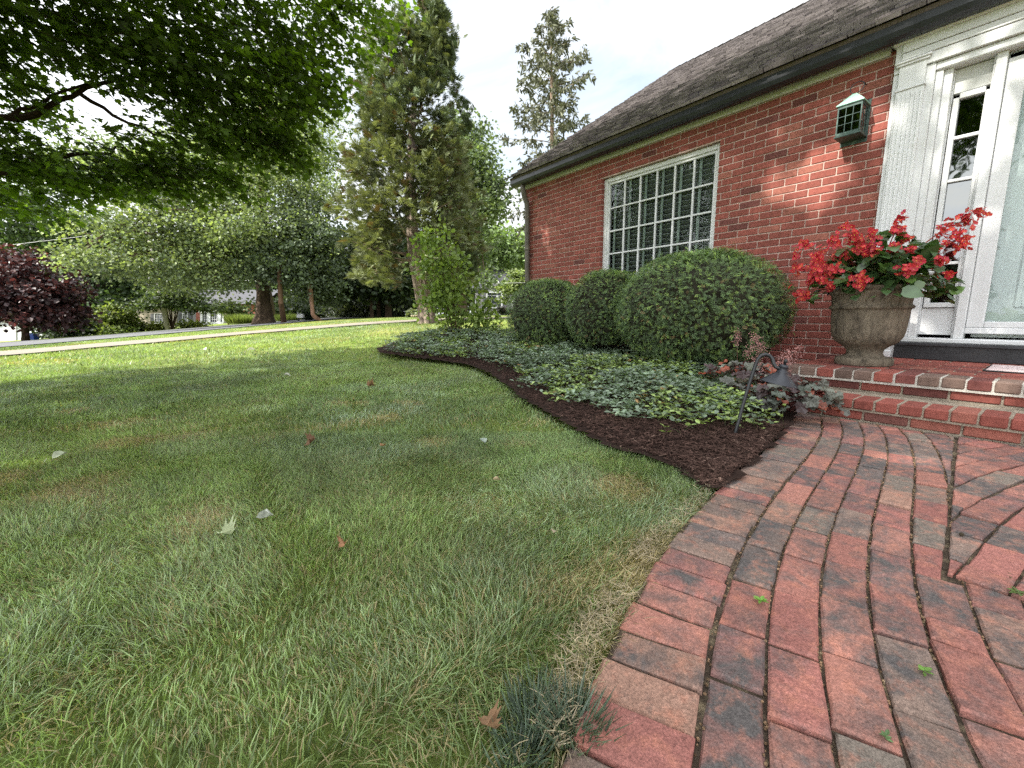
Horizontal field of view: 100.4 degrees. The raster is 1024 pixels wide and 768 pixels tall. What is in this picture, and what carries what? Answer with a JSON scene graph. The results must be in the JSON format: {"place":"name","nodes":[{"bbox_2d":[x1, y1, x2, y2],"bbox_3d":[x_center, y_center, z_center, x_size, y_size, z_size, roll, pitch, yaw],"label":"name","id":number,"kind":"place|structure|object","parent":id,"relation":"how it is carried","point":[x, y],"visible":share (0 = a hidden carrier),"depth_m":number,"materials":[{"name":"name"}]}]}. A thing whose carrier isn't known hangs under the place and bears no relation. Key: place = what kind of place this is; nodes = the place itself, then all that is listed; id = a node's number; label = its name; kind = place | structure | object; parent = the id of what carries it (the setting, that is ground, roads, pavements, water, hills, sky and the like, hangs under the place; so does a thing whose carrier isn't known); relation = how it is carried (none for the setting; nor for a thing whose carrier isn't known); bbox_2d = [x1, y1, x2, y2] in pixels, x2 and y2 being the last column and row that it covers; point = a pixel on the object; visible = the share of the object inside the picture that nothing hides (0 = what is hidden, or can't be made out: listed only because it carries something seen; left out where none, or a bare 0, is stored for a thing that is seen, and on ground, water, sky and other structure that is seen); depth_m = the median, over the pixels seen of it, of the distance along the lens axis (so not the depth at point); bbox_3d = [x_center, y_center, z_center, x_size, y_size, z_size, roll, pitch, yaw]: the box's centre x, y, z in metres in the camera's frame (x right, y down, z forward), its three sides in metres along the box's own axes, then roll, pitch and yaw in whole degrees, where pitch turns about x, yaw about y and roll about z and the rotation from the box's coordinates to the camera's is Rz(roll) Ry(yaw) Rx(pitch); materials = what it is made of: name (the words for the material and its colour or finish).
{"place":"outdoors","nodes":[
{"label":"outdoors","id":0,"kind":"place"},
{"bbox_2d":[0,316,381,346],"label":"road","id":1,"kind":"structure","parent":0,"point":[17,343],"depth_m":19.83,"materials":[{"name":"grey asphalt"}]},
{"bbox_2d":[0,315,782,767],"bbox_3d":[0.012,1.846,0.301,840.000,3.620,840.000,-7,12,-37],"label":"lawn ground","id":2,"kind":"structure","parent":0,"point":[434,759],"depth_m":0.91,"materials":[{"name":"green plant"}]},
{"bbox_2d":[30,334,38,339],"bbox_3d":[-26.868,-2.651,23.974,0.348,0.330,0.348,0,9,0],"label":"plastic bin","id":3,"kind":"object","parent":2,"relation":"on","point":[33,337],"visible":0.75,"depth_m":23.86,"materials":[{"name":"blue plastic"}]},
{"bbox_2d":[0,307,89,340],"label":"white garage","id":4,"kind":"structure","parent":2,"relation":"on","point":[10,335],"depth_m":28.00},
{"bbox_2d":[3,325,16,340],"bbox_3d":[-32.918,-3.301,27.975,0.840,1.096,0.228,0,9,0],"label":"garage door","id":5,"kind":"structure","parent":4,"relation":"in","point":[6,337],"depth_m":27.95,"materials":[{"name":"white paint"}]},
{"bbox_2d":[0,243,112,340],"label":"purple tree","id":6,"kind":"object","parent":2,"relation":"on","point":[31,295],"visible":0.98,"depth_m":21.78,"materials":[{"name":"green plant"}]},
{"bbox_2d":[0,176,113,273],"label":"distant tree","id":7,"kind":"object","parent":2,"relation":"on","point":[9,229],"visible":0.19,"depth_m":42.97,"materials":[{"name":"green plant"}]},
{"bbox_2d":[16,317,100,338],"bbox_3d":[-27.975,-3.549,26.991,4.666,2.652,4.404,-2,9,-11],"label":"hedge","id":8,"kind":"object","parent":2,"relation":"on","point":[56,334],"visible":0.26,"depth_m":26.39,"materials":[{"name":"green plant"}]},
{"bbox_2d":[52,451,66,457],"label":"fallen leaf","id":9,"kind":"object","parent":2,"relation":"on","point":[55,454],"visible":1,"depth_m":1.93,"materials":[{"name":"beige plant"}]},
{"bbox_2d":[5,192,177,318],"label":"distant tree","id":10,"kind":"object","parent":2,"relation":"on","point":[109,293],"visible":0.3,"depth_m":40.99,"materials":[{"name":"green plant"}]},
{"bbox_2d":[86,300,145,334],"bbox_3d":[-25.864,-4.264,27.875,2.959,2.407,3.193,-7,12,-37],"label":"garden shrub","id":11,"kind":"object","parent":2,"relation":"on","point":[119,316],"visible":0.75,"depth_m":27.34,"materials":[{"name":"green plant"}]},
{"bbox_2d":[93,323,143,334],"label":"garden shrub","id":12,"kind":"object","parent":2,"relation":"on","point":[111,330],"visible":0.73,"depth_m":26.87,"materials":[{"name":"green plant"}]},
{"bbox_2d":[130,321,147,331],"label":"garden shrub","id":13,"kind":"object","parent":2,"relation":"on","point":[142,325],"visible":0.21,"depth_m":28.86,"materials":[{"name":"green plant"}]},
{"bbox_2d":[142,206,169,329],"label":"tree trunk","id":14,"kind":"object","parent":2,"relation":"on","point":[165,319],"visible":0.18,"depth_m":28.61,"materials":[{"name":"brown wood"}]},
{"bbox_2d":[142,321,170,330],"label":"garden shrub","id":15,"kind":"object","parent":2,"relation":"on","point":[154,326],"visible":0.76,"depth_m":28.69,"materials":[{"name":"green plant"}]},
{"bbox_2d":[107,283,238,328],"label":"multi stem tree","id":16,"kind":"object","parent":2,"relation":"on","point":[175,303],"visible":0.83,"depth_m":28.30,"materials":[{"name":"green plant"}]},
{"bbox_2d":[7,87,360,320],"bbox_3d":[-23.296,-13.361,30.618,25.834,17.853,9.725,-1,9,-4],"label":"airy tree","id":17,"kind":"object","parent":2,"relation":"on","point":[103,141],"visible":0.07,"depth_m":29.65,"materials":[{"name":"green plant"}]},
{"bbox_2d":[34,61,351,323],"bbox_3d":[-16.345,-11.378,23.945,15.836,16.266,12.928,-7,12,-37],"label":"oak tree","id":18,"kind":"object","parent":2,"relation":"on","point":[204,239],"visible":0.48,"depth_m":21.31,"materials":[{"name":"green plant"}]},
{"bbox_2d":[174,318,212,328],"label":"garden shrub","id":19,"kind":"object","parent":2,"relation":"on","point":[191,323],"visible":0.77,"depth_m":29.67,"materials":[{"name":"green plant"}]},
{"bbox_2d":[118,256,289,298],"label":"distant tree","id":20,"kind":"object","parent":2,"relation":"on","point":[253,288],"visible":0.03,"depth_m":53.26,"materials":[{"name":"green plant"}]},
{"bbox_2d":[123,290,295,326],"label":"ranch house","id":21,"kind":"structure","parent":2,"relation":"on","point":[203,317],"depth_m":46.00,"materials":[{"name":"grey"}]},
{"bbox_2d":[154,313,162,322],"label":"window","id":22,"kind":"structure","parent":21,"relation":"in","point":[157,316],"depth_m":45.97,"materials":[{"name":"white paint"}]},
{"bbox_2d":[182,313,187,323],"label":"window","id":23,"kind":"structure","parent":21,"relation":"in","point":[184,316],"depth_m":45.97,"materials":[{"name":"white paint"}]},
{"bbox_2d":[203,313,206,321],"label":"bay window","id":24,"kind":"structure","parent":21,"relation":"in","point":[204,314],"depth_m":45.47,"materials":[{"name":"white paint"}]},
{"bbox_2d":[211,313,216,321],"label":"bay window","id":25,"kind":"structure","parent":21,"relation":"in","point":[213,318],"depth_m":45.46,"materials":[{"name":"white paint"}]},
{"bbox_2d":[0,0,430,235],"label":"maple tree","id":26,"kind":"object","parent":2,"relation":"on","point":[286,64],"visible":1,"depth_m":4.47,"materials":[{"name":"green plant"}]},
{"bbox_2d":[216,516,235,533],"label":"fallen leaf","id":27,"kind":"object","parent":2,"relation":"on","point":[227,528],"visible":1,"depth_m":1.23,"materials":[{"name":"plant"}]},
{"bbox_2d":[210,297,252,324],"bbox_3d":[-21.837,-5.611,32.983,3.103,2.226,3.248,-7,12,-37],"label":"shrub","id":28,"kind":"object","parent":2,"relation":"on","point":[235,310],"visible":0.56,"depth_m":32.75,"materials":[{"name":"green plant"}]},
{"bbox_2d":[220,313,254,323],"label":"ornamental grass","id":29,"kind":"object","parent":2,"relation":"on","point":[242,318],"depth_m":28.45,"materials":[{"name":"green plant"}]},
{"bbox_2d":[0,317,505,354],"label":"concrete walk","id":30,"kind":"structure","parent":2,"relation":"on","point":[22,351],"depth_m":11.05,"materials":[{"name":"grey concrete"}]},
{"bbox_2d":[4,221,513,314],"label":"wood","id":31,"kind":"object","parent":2,"relation":"on","point":[470,304],"visible":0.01,"depth_m":78.74,"materials":[{"name":"green plant"}]},
{"bbox_2d":[256,509,272,518],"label":"fallen leaf","id":32,"kind":"object","parent":2,"relation":"on","point":[264,513],"visible":1,"depth_m":1.32,"materials":[{"name":"grey plant"}]},
{"bbox_2d":[219,218,352,322],"bbox_3d":[-12.610,-6.346,24.157,6.600,6.056,6.843,-7,12,-37],"label":"tree","id":33,"kind":"object","parent":2,"relation":"on","point":[280,276],"visible":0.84,"depth_m":22.79,"materials":[{"name":"green plant"}]},
{"bbox_2d":[274,313,300,321],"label":"ornamental grass","id":34,"kind":"object","parent":2,"relation":"on","point":[290,317],"depth_m":28.47,"materials":[{"name":"green plant"}]},
{"bbox_2d":[242,291,333,320],"bbox_3d":[-19.059,-6.596,38.193,9.628,4.197,9.349,2,9,12],"label":"thicket","id":35,"kind":"object","parent":2,"relation":"on","point":[295,309],"visible":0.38,"depth_m":36.16,"materials":[{"name":"green plant"}]},
{"bbox_2d":[297,312,304,320],"bbox_3d":[-12.196,-3.826,24.615,0.359,0.600,0.240,0,9,0],"label":"mailbox","id":36,"kind":"object","parent":2,"relation":"on","point":[300,315],"visible":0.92,"depth_m":24.50,"materials":[{"name":"white paint"}]},
{"bbox_2d":[248,186,358,320],"bbox_3d":[-11.429,-7.315,24.630,5.134,7.548,5.449,0,9,2],"label":"tree","id":37,"kind":"object","parent":2,"relation":"on","point":[325,302],"visible":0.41,"depth_m":23.93,"materials":[{"name":"green plant"}]},
{"bbox_2d":[301,308,315,319],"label":"garden shrub","id":38,"kind":"object","parent":2,"relation":"on","point":[307,314],"visible":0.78,"depth_m":25.83,"materials":[{"name":"green plant"}]},
{"bbox_2d":[304,432,315,445],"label":"fallen leaf","id":39,"kind":"object","parent":2,"relation":"on","point":[310,437],"visible":0.96,"depth_m":2.12,"materials":[{"name":"brown plant"}]},
{"bbox_2d":[337,536,346,546],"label":"fallen leaf","id":40,"kind":"object","parent":2,"relation":"on","point":[341,543],"visible":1,"depth_m":1.17,"materials":[{"name":"brown plant"}]},
{"bbox_2d":[327,299,381,317],"bbox_3d":[-11.007,-5.008,29.935,3.571,2.468,3.143,-7,12,-37],"label":"garden shrub","id":41,"kind":"object","parent":2,"relation":"on","point":[343,312],"visible":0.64,"depth_m":29.31,"materials":[{"name":"green plant"}]},
{"bbox_2d":[327,219,392,317],"bbox_3d":[-9.713,-7.640,28.070,5.816,6.660,7.536,-1,9,-7],"label":"shade tree","id":42,"kind":"object","parent":2,"relation":"on","point":[360,293],"visible":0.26,"depth_m":26.57,"materials":[{"name":"green plant"}]},
{"bbox_2d":[296,296,437,317],"bbox_3d":[-10.258,-6.267,33.297,11.922,4.467,10.144,-7,12,-37],"label":"thicket","id":43,"kind":"object","parent":2,"relation":"on","point":[396,313],"visible":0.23,"depth_m":30.87,"materials":[{"name":"green plant"}]},
{"bbox_2d":[367,378,374,385],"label":"fallen leaf","id":44,"kind":"object","parent":2,"relation":"on","point":[371,382],"visible":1,"depth_m":3.77,"materials":[{"name":"brown plant"}]},
{"bbox_2d":[366,215,405,316],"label":"shade tree","id":45,"kind":"object","parent":2,"relation":"on","point":[379,302],"visible":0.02,"depth_m":28.92,"materials":[{"name":"green plant"}]},
{"bbox_2d":[363,230,428,316],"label":"shade tree","id":46,"kind":"object","parent":2,"relation":"on","point":[396,295],"visible":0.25,"depth_m":26.91,"materials":[{"name":"green plant"}]},
{"bbox_2d":[321,0,494,323],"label":"cedar tree","id":47,"kind":"object","parent":2,"relation":"on","point":[386,135],"visible":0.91,"depth_m":10.67,"materials":[{"name":"green plant"}]},
{"bbox_2d":[404,308,417,317],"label":"garden shrub","id":48,"kind":"object","parent":2,"relation":"on","point":[410,312],"visible":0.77,"depth_m":23.81,"materials":[{"name":"green plant"}]},
{"bbox_2d":[407,102,523,315],"bbox_3d":[-2.398,-8.614,21.077,5.657,10.697,6.691,-7,12,-37],"label":"broadleaf tree","id":49,"kind":"object","parent":2,"relation":"on","point":[495,188],"visible":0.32,"depth_m":20.07,"materials":[{"name":"green plant"}]},
{"bbox_2d":[478,697,501,728],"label":"fallen leaf","id":50,"kind":"object","parent":2,"relation":"on","point":[487,720],"visible":1,"depth_m":0.66,"materials":[{"name":"brown plant"}]},
{"bbox_2d":[472,270,513,314],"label":"grey house","id":51,"kind":"structure","parent":2,"relation":"on","point":[495,294],"depth_m":37.75,"materials":[{"name":"grey"}]},
{"bbox_2d":[486,291,502,307],"bbox_3d":[-1.558,-7.442,37.715,1.459,1.476,0.389,0,9,0],"label":"window","id":52,"kind":"structure","parent":51,"relation":"in","point":[495,294],"depth_m":37.72,"materials":[{"name":"white paint"}]},
{"bbox_2d":[466,219,524,278],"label":"distant tree","id":53,"kind":"object","parent":2,"relation":"on","point":[509,252],"visible":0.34,"depth_m":40.77,"materials":[{"name":"green plant"}]},
{"bbox_2d":[496,306,506,314],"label":"garden shrub","id":54,"kind":"object","parent":2,"relation":"on","point":[501,310],"visible":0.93,"depth_m":34.88,"materials":[{"name":"green plant"}]},
{"bbox_2d":[491,268,524,304],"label":"dogwood tree","id":55,"kind":"object","parent":2,"relation":"on","point":[512,285],"visible":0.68,"depth_m":30.61,"materials":[{"name":"green plant"}]},
{"bbox_2d":[504,232,524,269],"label":"distant tree","id":56,"kind":"object","parent":2,"relation":"on","point":[518,261],"visible":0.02,"depth_m":44.63,"materials":[{"name":"green plant"}]},
{"bbox_2d":[497,6,596,247],"bbox_3d":[2.369,-13.459,25.649,6.182,18.632,7.260,-7,12,-37],"label":"spruce tree","id":57,"kind":"object","parent":2,"relation":"on","point":[554,88],"visible":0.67,"depth_m":25.32,"materials":[{"name":"green plant"}]},
{"bbox_2d":[480,654,632,767],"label":"grass tuft","id":58,"kind":"object","parent":2,"relation":"on","point":[537,701],"visible":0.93,"depth_m":0.66,"materials":[{"name":"green plant"}]},
{"bbox_2d":[377,330,797,487],"bbox_3d":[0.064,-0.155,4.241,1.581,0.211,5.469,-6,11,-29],"label":"mulch","id":59,"kind":"object","parent":2,"relation":"on","point":[748,445],"visible":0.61,"depth_m":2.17,"materials":[{"name":"brown wood"}]},
{"bbox_2d":[402,215,505,336],"bbox_3d":[-0.981,-1.735,7.080,1.092,2.181,1.777,-18,20,-62],"label":"upright shrub","id":60,"kind":"object","parent":59,"relation":"on","point":[440,296],"visible":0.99,"depth_m":7.06,"materials":[{"name":"green plant"}]},
{"bbox_2d":[505,275,579,348],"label":"clipped yew","id":61,"kind":"object","parent":59,"relation":"on","point":[537,310],"visible":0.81,"depth_m":5.44,"materials":[{"name":"green plant"}]},
{"bbox_2d":[379,323,785,434],"bbox_3d":[0.198,-0.448,5.132,2.834,0.465,6.188,-7,12,-37],"label":"periwinkle ground cover","id":62,"kind":"object","parent":59,"relation":"on","point":[605,357],"visible":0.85,"depth_m":3.45,"materials":[{"name":"green plant"}]},
{"bbox_2d":[564,265,635,352],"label":"clipped yew","id":63,"kind":"object","parent":59,"relation":"on","point":[591,315],"visible":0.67,"depth_m":4.76,"materials":[{"name":"green plant"}]},
{"bbox_2d":[611,243,802,372],"bbox_3d":[1.722,-0.666,4.002,1.559,1.215,1.616,-7,12,-37],"label":"clipped yew","id":64,"kind":"object","parent":59,"relation":"on","point":[701,303],"visible":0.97,"depth_m":3.50,"materials":[{"name":"green plant"}]},
{"bbox_2d":[698,328,776,388],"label":"coral bells","id":65,"kind":"object","parent":59,"relation":"on","point":[742,370],"visible":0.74,"depth_m":3.00,"materials":[{"name":"purple plant"}]},
{"bbox_2d":[733,353,797,433],"bbox_3d":[1.274,0.098,2.115,0.266,0.500,0.167,-4,10,-19],"label":"path light","id":66,"kind":"object","parent":59,"relation":"on","point":[780,376],"visible":0.99,"depth_m":2.11,"materials":[{"name":"grey metal"}]},
{"bbox_2d":[728,331,849,416],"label":"coral bells","id":67,"kind":"object","parent":59,"relation":"on","point":[804,398],"visible":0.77,"depth_m":2.49,"materials":[{"name":"purple plant"}]},
{"bbox_2d":[487,482,719,767],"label":"dry clippings","id":68,"kind":"object","parent":2,"relation":"on","point":[594,627],"visible":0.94,"depth_m":0.85,"materials":[{"name":"beige plant"}]},
{"bbox_2d":[505,0,1023,366],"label":"brick house","id":69,"kind":"structure","parent":2,"relation":"on","point":[728,144],"depth_m":3.83,"materials":[{"name":"red brick"}]},
{"bbox_2d":[602,143,720,275],"bbox_3d":[1.780,-1.839,5.279,0.174,1.644,1.652,-7,12,-37],"label":"window","id":70,"kind":"structure","parent":69,"relation":"in","point":[698,187],"depth_m":5.20,"materials":[{"name":"glass"}]},
{"bbox_2d":[833,81,871,147],"bbox_3d":[2.811,-2.244,3.518,0.188,0.462,0.186,-7,12,-37],"label":"wall lantern","id":71,"kind":"object","parent":69,"relation":"attached to","point":[853,118],"depth_m":3.49,"materials":[{"name":"metal"}]},
{"bbox_2d":[900,54,1023,345],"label":"door frame","id":72,"kind":"structure","parent":69,"relation":"in","point":[1014,82],"depth_m":3.07,"materials":[{"name":"white paint"}]},
{"bbox_2d":[971,93,1023,337],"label":"front door","id":73,"kind":"structure","parent":69,"relation":"in","point":[1006,295],"depth_m":3.11,"materials":[{"name":"paint"}]},
{"bbox_2d":[0,0,807,314],"label":"sky","id":74,"kind":"structure","parent":0,"point":[631,44],"materials":[{"name":"white"}]},
{"bbox_2d":[562,412,1023,767],"bbox_3d":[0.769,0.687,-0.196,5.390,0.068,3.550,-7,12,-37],"label":"brick path","id":75,"kind":"structure","parent":0,"point":[659,731],"depth_m":0.89,"materials":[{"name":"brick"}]},
{"bbox_2d":[754,596,768,602],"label":"seedling","id":76,"kind":"object","parent":75,"relation":"on","point":[761,599],"visible":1,"depth_m":0.94,"materials":[{"name":"green plant"}]},
{"bbox_2d":[879,729,893,742],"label":"seedling","id":77,"kind":"object","parent":75,"relation":"on","point":[886,733],"visible":1,"depth_m":0.64,"materials":[{"name":"green plant"}]},
{"bbox_2d":[779,356,1023,445],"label":"brick steps","id":78,"kind":"structure","parent":75,"relation":"on","point":[972,400],"depth_m":2.44,"materials":[{"name":"red brick"}]},
{"bbox_2d":[826,283,915,366],"bbox_3d":[2.521,-0.413,3.025,0.522,0.549,0.522,-7,12,-37],"label":"stone urn","id":79,"kind":"object","parent":78,"relation":"on","point":[866,331],"visible":0.78,"depth_m":2.89,"materials":[{"name":"stone"}]},
{"bbox_2d":[788,207,992,304],"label":"begonia plant","id":80,"kind":"object","parent":79,"relation":"in","point":[892,266],"visible":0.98,"depth_m":2.78,"materials":[{"name":"red plant"}]},
{"bbox_2d":[982,364,1023,373],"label":"door mat","id":81,"kind":"object","parent":78,"relation":"on","point":[1006,369],"depth_m":2.68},
{"bbox_2d":[918,664,933,676],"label":"seedling","id":82,"kind":"object","parent":75,"relation":"on","point":[926,669],"visible":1,"depth_m":0.76,"materials":[{"name":"green plant"}]},
{"bbox_2d":[1007,586,1023,595],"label":"seedling","id":83,"kind":"object","parent":75,"relation":"on","point":[1017,591],"visible":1,"depth_m":0.97,"materials":[{"name":"green plant"}]}
]}

